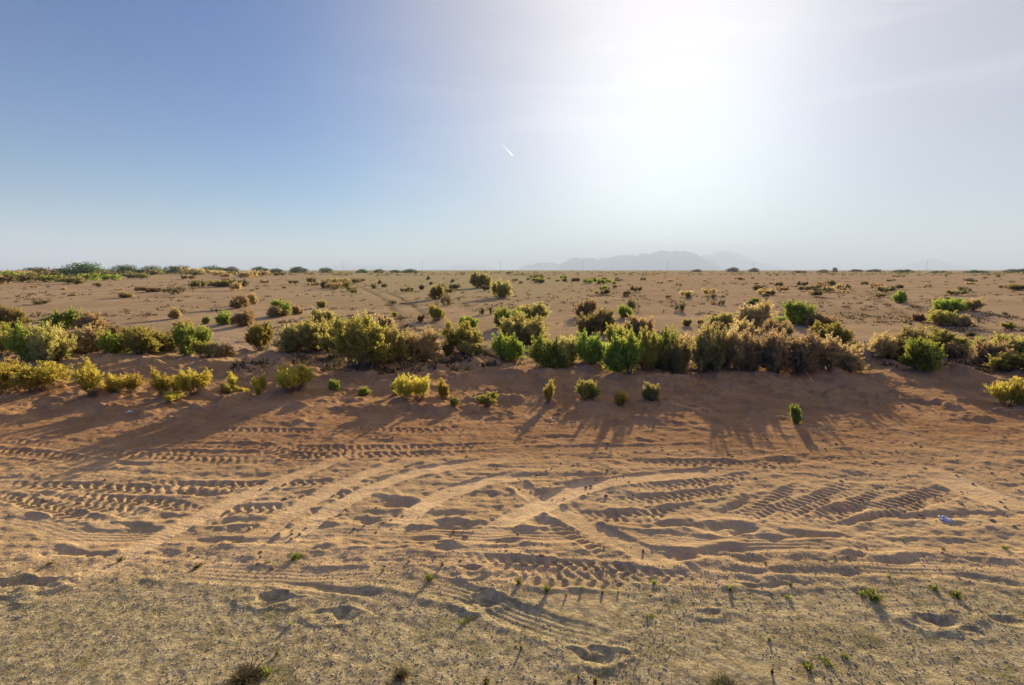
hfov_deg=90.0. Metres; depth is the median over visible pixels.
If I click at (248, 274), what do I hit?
dry shrub
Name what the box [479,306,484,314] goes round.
dark shrub
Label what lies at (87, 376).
golden shrub
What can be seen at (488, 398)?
leafy shrub
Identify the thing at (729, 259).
mountain
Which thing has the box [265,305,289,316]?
dry shrub
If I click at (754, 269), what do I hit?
desert tree
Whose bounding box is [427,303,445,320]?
leafy shrub
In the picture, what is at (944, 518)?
plastic scrap
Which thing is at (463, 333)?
leafy shrub
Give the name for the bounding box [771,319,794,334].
olive shrub
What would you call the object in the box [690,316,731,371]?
olive shrub
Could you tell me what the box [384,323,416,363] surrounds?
olive shrub
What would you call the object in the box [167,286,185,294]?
dark shrub
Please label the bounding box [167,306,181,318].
dry shrub
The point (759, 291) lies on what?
dry shrub
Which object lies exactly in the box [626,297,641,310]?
dark shrub
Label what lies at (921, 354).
leafy shrub
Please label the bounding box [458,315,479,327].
leafy shrub
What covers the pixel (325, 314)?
olive shrub
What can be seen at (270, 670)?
weed
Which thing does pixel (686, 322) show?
olive shrub
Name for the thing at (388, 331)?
olive shrub
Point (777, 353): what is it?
dry shrub
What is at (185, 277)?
olive shrub
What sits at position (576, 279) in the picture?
dark shrub
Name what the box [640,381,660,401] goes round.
olive shrub
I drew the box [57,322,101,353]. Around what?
dry shrub
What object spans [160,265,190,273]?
desert tree
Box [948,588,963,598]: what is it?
weed
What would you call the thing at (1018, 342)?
leafy shrub
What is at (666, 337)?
leafy shrub
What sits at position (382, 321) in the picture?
dry shrub
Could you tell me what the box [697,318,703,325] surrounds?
dry shrub
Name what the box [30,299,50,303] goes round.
dark shrub
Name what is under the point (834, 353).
dry shrub
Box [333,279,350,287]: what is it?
olive shrub
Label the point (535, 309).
olive shrub
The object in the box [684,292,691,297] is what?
dark shrub
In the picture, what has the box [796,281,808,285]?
dark shrub
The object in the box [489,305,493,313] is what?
dark shrub
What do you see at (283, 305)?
leafy shrub
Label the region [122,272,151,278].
olive shrub
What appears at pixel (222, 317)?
leafy shrub
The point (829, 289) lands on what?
dry shrub
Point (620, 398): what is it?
golden shrub
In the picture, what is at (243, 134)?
sky
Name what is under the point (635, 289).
dark shrub
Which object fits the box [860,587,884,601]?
weed
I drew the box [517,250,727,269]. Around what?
mountain
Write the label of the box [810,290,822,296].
dark shrub
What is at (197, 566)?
dry weed
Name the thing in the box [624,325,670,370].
leafy shrub
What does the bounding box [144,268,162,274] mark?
olive shrub
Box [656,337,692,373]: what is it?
olive shrub
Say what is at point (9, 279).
olive shrub
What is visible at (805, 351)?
dry shrub
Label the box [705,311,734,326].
olive shrub
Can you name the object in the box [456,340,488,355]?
olive shrub
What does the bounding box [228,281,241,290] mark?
dry shrub
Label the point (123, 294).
dry shrub
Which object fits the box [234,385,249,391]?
golden shrub
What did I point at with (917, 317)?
dry shrub
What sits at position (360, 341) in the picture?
leafy shrub
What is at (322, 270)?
desert tree
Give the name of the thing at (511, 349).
leafy shrub
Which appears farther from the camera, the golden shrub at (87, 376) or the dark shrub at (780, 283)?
the dark shrub at (780, 283)
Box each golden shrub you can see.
[0,357,34,392]
[2,360,74,392]
[69,357,130,396]
[101,372,147,393]
[147,365,180,397]
[161,390,183,402]
[169,367,212,394]
[226,371,238,389]
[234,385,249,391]
[251,371,266,394]
[272,361,316,393]
[390,379,398,395]
[393,372,429,401]
[436,376,449,399]
[543,378,555,402]
[614,390,628,405]
[982,376,1023,406]
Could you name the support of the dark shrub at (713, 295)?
on the ground
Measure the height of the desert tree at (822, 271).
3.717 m
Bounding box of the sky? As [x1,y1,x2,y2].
[0,0,1023,269]
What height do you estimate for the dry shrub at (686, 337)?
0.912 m
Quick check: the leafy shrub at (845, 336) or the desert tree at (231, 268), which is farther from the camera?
the desert tree at (231, 268)
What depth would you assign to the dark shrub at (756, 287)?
62.95 m
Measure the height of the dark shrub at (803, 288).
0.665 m
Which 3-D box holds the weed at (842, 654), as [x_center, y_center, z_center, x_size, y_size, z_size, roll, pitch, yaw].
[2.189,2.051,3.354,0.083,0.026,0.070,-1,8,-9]
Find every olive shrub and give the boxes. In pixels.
[0,273,21,283]
[0,303,33,326]
[15,270,49,281]
[24,318,77,363]
[33,267,50,272]
[33,269,61,276]
[52,275,86,283]
[114,270,135,274]
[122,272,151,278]
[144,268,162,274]
[154,329,180,351]
[179,270,192,274]
[180,275,196,278]
[187,279,206,287]
[190,270,205,275]
[206,279,231,286]
[228,278,250,286]
[268,315,326,353]
[299,315,334,350]
[305,307,336,325]
[306,276,316,283]
[316,299,326,307]
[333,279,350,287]
[345,285,357,290]
[365,321,396,363]
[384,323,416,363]
[417,314,424,320]
[427,282,445,298]
[441,342,452,354]
[443,286,453,293]
[448,282,459,289]
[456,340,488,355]
[469,269,492,287]
[489,278,513,297]
[497,311,550,344]
[511,299,550,323]
[556,334,579,364]
[574,305,620,335]
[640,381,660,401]
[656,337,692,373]
[681,318,692,325]
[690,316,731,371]
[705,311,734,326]
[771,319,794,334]
[875,293,888,296]
[877,285,897,292]
[892,323,932,361]
[946,289,970,294]
[1006,283,1023,289]
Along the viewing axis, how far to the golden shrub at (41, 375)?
10.29 m
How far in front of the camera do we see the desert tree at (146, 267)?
274.07 m
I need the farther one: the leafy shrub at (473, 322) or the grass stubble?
the leafy shrub at (473, 322)
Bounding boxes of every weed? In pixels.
[193,563,203,570]
[220,657,270,684]
[255,665,272,678]
[288,551,304,560]
[389,667,412,683]
[425,571,435,580]
[458,614,474,624]
[482,674,490,684]
[542,584,551,593]
[591,674,598,684]
[706,672,740,684]
[798,660,816,672]
[812,654,836,667]
[840,652,852,659]
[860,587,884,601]
[927,584,940,591]
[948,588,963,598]
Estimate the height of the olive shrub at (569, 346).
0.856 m
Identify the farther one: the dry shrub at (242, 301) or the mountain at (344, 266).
the mountain at (344, 266)
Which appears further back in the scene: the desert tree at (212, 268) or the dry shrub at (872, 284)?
the desert tree at (212, 268)
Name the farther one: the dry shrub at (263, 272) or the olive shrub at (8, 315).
the dry shrub at (263, 272)
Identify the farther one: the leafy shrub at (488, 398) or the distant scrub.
the distant scrub
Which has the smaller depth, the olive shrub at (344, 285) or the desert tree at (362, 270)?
the olive shrub at (344, 285)
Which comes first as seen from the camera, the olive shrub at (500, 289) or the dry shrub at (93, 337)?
the dry shrub at (93, 337)
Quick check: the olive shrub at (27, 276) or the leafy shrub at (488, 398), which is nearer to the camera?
the leafy shrub at (488, 398)
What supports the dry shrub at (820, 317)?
on the ground
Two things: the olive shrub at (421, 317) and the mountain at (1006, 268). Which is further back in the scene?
the mountain at (1006, 268)
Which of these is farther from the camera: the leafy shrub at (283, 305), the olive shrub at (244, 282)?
the olive shrub at (244, 282)
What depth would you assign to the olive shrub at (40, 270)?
179.17 m
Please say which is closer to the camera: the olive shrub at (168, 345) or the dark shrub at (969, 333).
the olive shrub at (168, 345)
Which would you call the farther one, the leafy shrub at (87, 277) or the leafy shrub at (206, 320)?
the leafy shrub at (87, 277)
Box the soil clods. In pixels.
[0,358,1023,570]
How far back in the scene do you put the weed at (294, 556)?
4.48 m
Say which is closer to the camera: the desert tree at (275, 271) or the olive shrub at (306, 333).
the olive shrub at (306, 333)
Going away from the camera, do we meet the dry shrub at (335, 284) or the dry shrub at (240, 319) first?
the dry shrub at (240, 319)
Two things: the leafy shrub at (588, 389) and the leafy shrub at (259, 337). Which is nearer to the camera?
the leafy shrub at (588, 389)
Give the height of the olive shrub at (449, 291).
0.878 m
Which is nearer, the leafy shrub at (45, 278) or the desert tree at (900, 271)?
the leafy shrub at (45, 278)
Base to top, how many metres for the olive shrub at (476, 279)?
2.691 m
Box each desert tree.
[20,267,49,271]
[50,261,109,275]
[109,264,140,273]
[133,265,168,274]
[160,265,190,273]
[203,265,225,272]
[221,266,239,271]
[251,266,270,271]
[270,268,283,272]
[288,266,308,272]
[318,267,332,272]
[356,269,368,272]
[372,269,384,272]
[399,269,417,272]
[725,267,738,271]
[748,268,759,271]
[817,269,828,272]
[865,269,882,271]
[889,269,914,272]
[963,270,990,272]
[1001,268,1023,272]
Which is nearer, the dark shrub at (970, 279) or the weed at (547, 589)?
the weed at (547, 589)
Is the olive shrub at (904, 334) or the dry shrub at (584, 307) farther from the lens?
the dry shrub at (584, 307)
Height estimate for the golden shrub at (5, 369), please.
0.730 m
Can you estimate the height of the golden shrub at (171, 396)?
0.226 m
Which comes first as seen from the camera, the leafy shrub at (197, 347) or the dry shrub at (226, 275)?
the leafy shrub at (197, 347)
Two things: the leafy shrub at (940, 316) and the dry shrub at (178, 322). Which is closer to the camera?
the dry shrub at (178, 322)
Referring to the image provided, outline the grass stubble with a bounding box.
[0,553,1023,684]
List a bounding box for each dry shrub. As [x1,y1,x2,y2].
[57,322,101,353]
[74,308,107,330]
[86,326,104,351]
[100,323,121,335]
[117,291,134,297]
[138,287,163,291]
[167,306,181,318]
[171,317,197,329]
[180,267,204,271]
[204,342,238,356]
[210,270,225,275]
[219,273,231,277]
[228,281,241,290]
[229,292,249,307]
[229,307,255,325]
[234,270,258,277]
[248,291,258,304]
[250,270,269,276]
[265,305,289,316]
[291,305,303,314]
[325,282,342,288]
[375,314,395,332]
[400,325,442,362]
[573,296,597,316]
[594,290,603,294]
[622,313,657,336]
[678,332,694,362]
[680,290,693,296]
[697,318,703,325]
[700,320,723,334]
[701,288,717,294]
[715,324,751,370]
[728,297,777,330]
[729,324,767,370]
[733,317,760,339]
[757,288,771,294]
[759,326,791,373]
[761,315,789,337]
[775,285,789,291]
[785,327,823,372]
[804,312,838,326]
[816,330,868,372]
[824,286,835,291]
[867,331,905,359]
[869,282,883,287]
[910,312,927,321]
[939,341,971,358]
[951,313,972,326]
[959,297,987,310]
[968,337,1016,364]
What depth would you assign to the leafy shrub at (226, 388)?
10.47 m
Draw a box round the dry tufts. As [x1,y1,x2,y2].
[0,277,1023,373]
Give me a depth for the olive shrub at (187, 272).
242.05 m
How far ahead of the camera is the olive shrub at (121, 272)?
200.23 m
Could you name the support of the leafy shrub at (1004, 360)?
on the ground
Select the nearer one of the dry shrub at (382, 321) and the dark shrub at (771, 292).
the dry shrub at (382, 321)
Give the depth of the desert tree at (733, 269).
602.95 m
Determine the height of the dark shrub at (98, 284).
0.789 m
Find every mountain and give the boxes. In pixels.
[0,263,76,269]
[116,263,202,269]
[327,263,412,269]
[426,265,501,269]
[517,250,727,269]
[699,251,793,269]
[867,259,988,269]
[984,266,1023,269]
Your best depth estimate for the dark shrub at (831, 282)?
81.33 m
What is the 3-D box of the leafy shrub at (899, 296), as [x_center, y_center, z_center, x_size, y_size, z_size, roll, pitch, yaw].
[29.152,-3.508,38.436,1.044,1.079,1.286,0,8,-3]
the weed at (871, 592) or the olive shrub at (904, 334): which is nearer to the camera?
the weed at (871, 592)
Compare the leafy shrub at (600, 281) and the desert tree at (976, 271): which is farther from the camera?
the desert tree at (976, 271)
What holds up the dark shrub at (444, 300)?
on the ground
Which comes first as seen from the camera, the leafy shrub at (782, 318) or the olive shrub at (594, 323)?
the olive shrub at (594, 323)
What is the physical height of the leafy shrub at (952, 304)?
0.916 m
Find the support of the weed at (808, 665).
on the ground
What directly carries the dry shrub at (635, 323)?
on the ground
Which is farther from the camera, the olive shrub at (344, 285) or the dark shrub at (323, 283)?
the olive shrub at (344, 285)
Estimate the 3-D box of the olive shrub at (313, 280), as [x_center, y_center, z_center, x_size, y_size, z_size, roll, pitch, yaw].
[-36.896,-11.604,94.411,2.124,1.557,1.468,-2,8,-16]
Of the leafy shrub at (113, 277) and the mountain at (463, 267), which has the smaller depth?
the leafy shrub at (113, 277)
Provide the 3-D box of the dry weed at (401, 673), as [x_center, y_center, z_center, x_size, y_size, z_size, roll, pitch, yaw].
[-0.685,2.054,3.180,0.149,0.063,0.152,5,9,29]
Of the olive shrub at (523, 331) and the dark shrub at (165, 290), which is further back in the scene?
the dark shrub at (165, 290)
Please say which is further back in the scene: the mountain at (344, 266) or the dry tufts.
the mountain at (344, 266)
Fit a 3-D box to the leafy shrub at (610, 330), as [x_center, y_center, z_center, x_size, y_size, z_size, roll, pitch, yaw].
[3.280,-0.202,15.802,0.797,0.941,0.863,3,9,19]
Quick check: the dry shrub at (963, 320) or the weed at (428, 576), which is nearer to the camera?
the weed at (428, 576)
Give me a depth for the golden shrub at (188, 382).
10.03 m
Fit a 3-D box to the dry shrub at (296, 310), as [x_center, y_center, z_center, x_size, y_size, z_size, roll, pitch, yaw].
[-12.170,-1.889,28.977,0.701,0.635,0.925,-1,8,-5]
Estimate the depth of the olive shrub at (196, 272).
214.59 m
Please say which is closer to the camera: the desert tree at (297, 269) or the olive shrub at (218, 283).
the olive shrub at (218, 283)
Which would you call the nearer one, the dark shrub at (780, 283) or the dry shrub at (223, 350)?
the dry shrub at (223, 350)
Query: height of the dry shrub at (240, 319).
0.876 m
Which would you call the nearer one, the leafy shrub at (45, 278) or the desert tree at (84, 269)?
the leafy shrub at (45, 278)
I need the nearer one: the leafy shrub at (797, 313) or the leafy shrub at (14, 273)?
the leafy shrub at (797, 313)
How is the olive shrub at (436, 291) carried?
on the ground
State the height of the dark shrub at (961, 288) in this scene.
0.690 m
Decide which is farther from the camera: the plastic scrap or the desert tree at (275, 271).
the desert tree at (275, 271)
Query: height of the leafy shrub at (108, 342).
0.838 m
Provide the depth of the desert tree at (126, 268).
273.02 m
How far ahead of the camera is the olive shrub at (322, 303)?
34.03 m
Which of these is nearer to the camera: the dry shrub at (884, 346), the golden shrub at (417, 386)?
the golden shrub at (417, 386)
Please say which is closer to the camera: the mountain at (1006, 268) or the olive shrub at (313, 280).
the olive shrub at (313, 280)
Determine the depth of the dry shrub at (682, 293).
47.68 m
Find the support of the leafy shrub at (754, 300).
on the ground
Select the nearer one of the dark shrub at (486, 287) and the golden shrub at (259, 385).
the golden shrub at (259, 385)
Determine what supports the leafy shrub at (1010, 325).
on the ground
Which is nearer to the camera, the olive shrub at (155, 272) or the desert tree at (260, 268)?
the olive shrub at (155, 272)
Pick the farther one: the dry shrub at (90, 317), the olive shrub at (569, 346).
the dry shrub at (90, 317)
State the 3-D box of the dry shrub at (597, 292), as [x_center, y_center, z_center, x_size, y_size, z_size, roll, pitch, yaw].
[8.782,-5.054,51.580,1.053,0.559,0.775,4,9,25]
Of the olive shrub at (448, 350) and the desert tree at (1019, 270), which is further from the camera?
the desert tree at (1019, 270)
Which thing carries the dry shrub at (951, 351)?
on the ground
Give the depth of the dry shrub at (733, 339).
12.15 m
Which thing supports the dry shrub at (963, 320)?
on the ground
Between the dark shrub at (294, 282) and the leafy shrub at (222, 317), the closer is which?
the leafy shrub at (222, 317)
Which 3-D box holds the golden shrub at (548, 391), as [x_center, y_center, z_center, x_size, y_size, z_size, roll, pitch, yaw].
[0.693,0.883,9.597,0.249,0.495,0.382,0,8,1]
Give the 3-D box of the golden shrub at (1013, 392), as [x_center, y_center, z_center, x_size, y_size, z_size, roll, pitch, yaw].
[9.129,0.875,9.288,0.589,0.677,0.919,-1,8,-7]
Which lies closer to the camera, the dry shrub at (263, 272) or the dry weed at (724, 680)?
the dry weed at (724, 680)
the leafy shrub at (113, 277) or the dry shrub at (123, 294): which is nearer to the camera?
the dry shrub at (123, 294)
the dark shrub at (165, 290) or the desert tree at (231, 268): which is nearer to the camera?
the dark shrub at (165, 290)
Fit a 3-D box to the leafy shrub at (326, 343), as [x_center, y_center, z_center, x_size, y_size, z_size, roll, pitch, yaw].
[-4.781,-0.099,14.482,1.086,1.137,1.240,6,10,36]
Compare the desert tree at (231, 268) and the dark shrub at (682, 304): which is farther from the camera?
the desert tree at (231, 268)
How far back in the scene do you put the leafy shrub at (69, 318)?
21.20 m
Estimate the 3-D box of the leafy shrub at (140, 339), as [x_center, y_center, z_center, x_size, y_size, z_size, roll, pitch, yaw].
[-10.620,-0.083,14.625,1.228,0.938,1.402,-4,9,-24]
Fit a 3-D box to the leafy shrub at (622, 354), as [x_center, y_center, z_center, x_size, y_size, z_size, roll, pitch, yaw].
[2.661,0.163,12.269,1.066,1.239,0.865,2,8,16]
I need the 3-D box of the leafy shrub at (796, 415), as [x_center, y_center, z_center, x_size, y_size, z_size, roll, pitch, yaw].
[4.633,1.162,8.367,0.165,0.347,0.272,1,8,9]
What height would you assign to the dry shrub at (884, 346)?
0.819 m
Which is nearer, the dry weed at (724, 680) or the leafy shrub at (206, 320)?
the dry weed at (724, 680)
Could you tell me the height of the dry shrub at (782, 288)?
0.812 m
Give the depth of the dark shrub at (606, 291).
51.85 m
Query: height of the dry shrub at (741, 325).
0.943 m
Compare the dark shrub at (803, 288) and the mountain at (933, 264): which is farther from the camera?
the mountain at (933, 264)
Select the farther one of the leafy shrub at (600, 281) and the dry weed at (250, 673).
the leafy shrub at (600, 281)
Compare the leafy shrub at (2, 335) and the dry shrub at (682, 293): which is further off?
the dry shrub at (682, 293)
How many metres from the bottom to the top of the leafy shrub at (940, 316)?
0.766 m
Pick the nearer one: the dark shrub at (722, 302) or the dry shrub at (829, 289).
the dark shrub at (722, 302)
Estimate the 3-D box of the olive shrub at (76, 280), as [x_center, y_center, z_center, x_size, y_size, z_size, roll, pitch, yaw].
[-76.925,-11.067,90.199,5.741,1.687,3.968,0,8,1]
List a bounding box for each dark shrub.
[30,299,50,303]
[92,282,102,286]
[162,286,172,292]
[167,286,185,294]
[287,280,299,283]
[320,280,330,286]
[399,287,410,292]
[440,293,451,305]
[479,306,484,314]
[482,284,489,289]
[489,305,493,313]
[570,277,580,281]
[601,287,610,294]
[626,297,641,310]
[630,285,641,291]
[674,300,685,311]
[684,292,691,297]
[705,293,716,298]
[718,299,725,304]
[751,284,766,289]
[765,290,775,294]
[774,281,783,285]
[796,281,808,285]
[796,286,810,290]
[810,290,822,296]
[813,286,827,291]
[824,279,836,285]
[895,284,904,288]
[958,286,971,290]
[963,278,976,281]
[964,330,975,337]
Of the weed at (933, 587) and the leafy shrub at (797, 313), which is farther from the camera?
the leafy shrub at (797, 313)
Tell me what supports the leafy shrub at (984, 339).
on the ground
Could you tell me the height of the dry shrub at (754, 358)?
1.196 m
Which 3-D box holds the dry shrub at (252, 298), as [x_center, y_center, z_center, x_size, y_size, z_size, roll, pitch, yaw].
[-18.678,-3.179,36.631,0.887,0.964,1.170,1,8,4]
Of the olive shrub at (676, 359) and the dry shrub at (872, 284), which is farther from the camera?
the dry shrub at (872, 284)
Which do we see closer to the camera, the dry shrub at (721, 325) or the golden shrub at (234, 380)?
the golden shrub at (234, 380)
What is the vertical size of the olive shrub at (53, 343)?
1.258 m
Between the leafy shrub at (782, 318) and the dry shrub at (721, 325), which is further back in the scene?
the leafy shrub at (782, 318)
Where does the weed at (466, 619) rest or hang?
on the ground
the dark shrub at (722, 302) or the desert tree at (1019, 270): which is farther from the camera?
the desert tree at (1019, 270)
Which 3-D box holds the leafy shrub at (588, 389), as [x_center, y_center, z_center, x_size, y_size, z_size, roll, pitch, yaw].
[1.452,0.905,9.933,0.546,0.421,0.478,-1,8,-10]
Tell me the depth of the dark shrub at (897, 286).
64.82 m
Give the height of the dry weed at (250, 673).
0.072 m
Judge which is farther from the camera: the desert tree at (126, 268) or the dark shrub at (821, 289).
the desert tree at (126, 268)
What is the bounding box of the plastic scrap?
[939,515,953,522]
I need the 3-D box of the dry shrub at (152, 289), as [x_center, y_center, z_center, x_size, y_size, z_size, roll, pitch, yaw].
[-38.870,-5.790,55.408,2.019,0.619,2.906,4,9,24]
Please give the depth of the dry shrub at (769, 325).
17.66 m
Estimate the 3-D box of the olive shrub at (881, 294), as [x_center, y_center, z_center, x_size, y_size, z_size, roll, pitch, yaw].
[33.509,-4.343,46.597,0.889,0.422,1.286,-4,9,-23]
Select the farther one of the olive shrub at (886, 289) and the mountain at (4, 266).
the mountain at (4, 266)
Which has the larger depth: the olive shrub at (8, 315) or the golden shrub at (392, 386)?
the olive shrub at (8, 315)
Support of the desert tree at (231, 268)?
on the ground
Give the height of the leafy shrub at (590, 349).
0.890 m
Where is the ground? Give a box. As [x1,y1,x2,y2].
[0,270,1023,684]
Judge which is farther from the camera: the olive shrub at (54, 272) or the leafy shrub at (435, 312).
the olive shrub at (54, 272)
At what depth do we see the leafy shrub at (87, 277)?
112.70 m
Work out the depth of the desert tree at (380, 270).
430.43 m
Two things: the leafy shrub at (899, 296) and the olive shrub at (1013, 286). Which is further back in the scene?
the olive shrub at (1013, 286)
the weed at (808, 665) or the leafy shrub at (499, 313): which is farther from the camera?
the leafy shrub at (499, 313)
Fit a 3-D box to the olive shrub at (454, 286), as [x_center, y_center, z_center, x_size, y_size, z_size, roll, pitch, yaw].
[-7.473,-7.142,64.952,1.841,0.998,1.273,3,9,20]
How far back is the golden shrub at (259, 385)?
10.46 m
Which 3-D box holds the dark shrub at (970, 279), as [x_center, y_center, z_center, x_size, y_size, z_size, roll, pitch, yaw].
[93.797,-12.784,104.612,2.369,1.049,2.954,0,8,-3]
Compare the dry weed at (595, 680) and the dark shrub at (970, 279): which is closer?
the dry weed at (595, 680)
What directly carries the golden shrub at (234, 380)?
on the ground
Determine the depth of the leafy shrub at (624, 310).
27.26 m
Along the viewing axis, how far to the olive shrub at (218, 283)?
73.33 m
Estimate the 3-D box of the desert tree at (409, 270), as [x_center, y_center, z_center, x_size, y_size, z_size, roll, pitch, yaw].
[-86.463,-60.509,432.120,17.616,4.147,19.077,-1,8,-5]
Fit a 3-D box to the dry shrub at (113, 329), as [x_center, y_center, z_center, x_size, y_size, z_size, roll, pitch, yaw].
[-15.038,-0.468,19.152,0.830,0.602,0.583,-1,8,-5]
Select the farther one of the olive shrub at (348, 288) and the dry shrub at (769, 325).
the olive shrub at (348, 288)
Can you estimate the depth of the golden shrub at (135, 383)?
10.21 m
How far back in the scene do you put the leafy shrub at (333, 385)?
10.62 m
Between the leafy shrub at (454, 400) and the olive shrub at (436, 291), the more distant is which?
the olive shrub at (436, 291)
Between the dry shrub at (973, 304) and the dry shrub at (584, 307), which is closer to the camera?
the dry shrub at (584, 307)
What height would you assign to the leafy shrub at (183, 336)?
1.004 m
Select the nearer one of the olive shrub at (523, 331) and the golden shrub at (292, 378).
the golden shrub at (292, 378)
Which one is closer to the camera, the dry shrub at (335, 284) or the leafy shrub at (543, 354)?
the leafy shrub at (543, 354)
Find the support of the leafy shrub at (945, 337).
on the ground
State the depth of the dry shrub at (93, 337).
15.24 m
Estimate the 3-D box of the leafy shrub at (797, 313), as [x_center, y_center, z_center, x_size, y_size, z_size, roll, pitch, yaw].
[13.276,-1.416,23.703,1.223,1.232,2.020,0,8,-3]
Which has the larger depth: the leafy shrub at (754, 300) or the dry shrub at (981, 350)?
the leafy shrub at (754, 300)
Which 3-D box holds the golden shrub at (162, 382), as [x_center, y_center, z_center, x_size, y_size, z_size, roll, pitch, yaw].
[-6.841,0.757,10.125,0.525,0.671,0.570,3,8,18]
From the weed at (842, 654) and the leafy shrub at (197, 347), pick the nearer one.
the weed at (842, 654)
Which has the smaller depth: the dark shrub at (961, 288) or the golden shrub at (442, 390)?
the golden shrub at (442, 390)
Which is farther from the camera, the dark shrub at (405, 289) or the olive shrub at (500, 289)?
the dark shrub at (405, 289)
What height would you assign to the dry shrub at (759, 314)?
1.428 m
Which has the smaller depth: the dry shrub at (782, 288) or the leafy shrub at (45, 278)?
the dry shrub at (782, 288)
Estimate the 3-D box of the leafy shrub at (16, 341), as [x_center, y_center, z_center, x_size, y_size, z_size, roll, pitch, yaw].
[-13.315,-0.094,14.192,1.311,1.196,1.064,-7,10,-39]
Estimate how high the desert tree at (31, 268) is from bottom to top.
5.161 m
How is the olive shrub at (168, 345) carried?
on the ground
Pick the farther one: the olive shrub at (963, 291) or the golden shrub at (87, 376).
the olive shrub at (963, 291)
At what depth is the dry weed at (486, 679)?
3.15 m
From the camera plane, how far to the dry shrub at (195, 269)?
292.32 m
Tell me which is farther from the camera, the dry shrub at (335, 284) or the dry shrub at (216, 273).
the dry shrub at (216, 273)
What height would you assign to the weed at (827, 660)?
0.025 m
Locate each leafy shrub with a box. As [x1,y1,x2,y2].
[0,270,23,280]
[0,318,46,360]
[0,321,28,355]
[39,273,68,281]
[43,306,82,329]
[71,272,99,280]
[94,327,131,353]
[98,273,121,280]
[118,322,167,354]
[168,322,214,354]
[188,340,215,357]
[201,316,210,323]
[213,309,231,324]
[219,382,233,393]
[243,320,274,350]
[269,298,292,314]
[316,319,351,358]
[325,309,392,370]
[327,378,340,390]
[357,386,371,395]
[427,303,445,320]
[438,319,483,355]
[449,396,460,406]
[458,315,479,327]
[474,391,498,404]
[490,329,526,360]
[491,304,527,326]
[526,331,569,367]
[571,327,605,363]
[574,379,601,399]
[596,278,606,283]
[601,325,644,373]
[605,322,628,343]
[617,303,633,317]
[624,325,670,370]
[649,323,679,366]
[746,297,761,303]
[774,316,787,321]
[781,299,817,324]
[790,405,801,423]
[809,319,854,344]
[892,289,907,302]
[898,335,947,370]
[924,309,960,325]
[926,325,973,349]
[930,297,966,311]
[970,335,994,348]
[981,351,1023,371]
[989,332,1023,354]
[1000,321,1019,328]
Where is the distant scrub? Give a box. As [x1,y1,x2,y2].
[1,270,1023,275]
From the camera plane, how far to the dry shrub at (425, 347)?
13.89 m
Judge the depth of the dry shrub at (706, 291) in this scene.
50.01 m
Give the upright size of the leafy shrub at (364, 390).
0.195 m
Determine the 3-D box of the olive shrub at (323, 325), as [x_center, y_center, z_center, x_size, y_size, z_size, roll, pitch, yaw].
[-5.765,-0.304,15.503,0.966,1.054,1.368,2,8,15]
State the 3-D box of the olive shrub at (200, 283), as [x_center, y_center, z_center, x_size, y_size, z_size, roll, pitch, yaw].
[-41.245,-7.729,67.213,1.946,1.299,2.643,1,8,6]
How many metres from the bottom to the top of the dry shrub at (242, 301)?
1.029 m

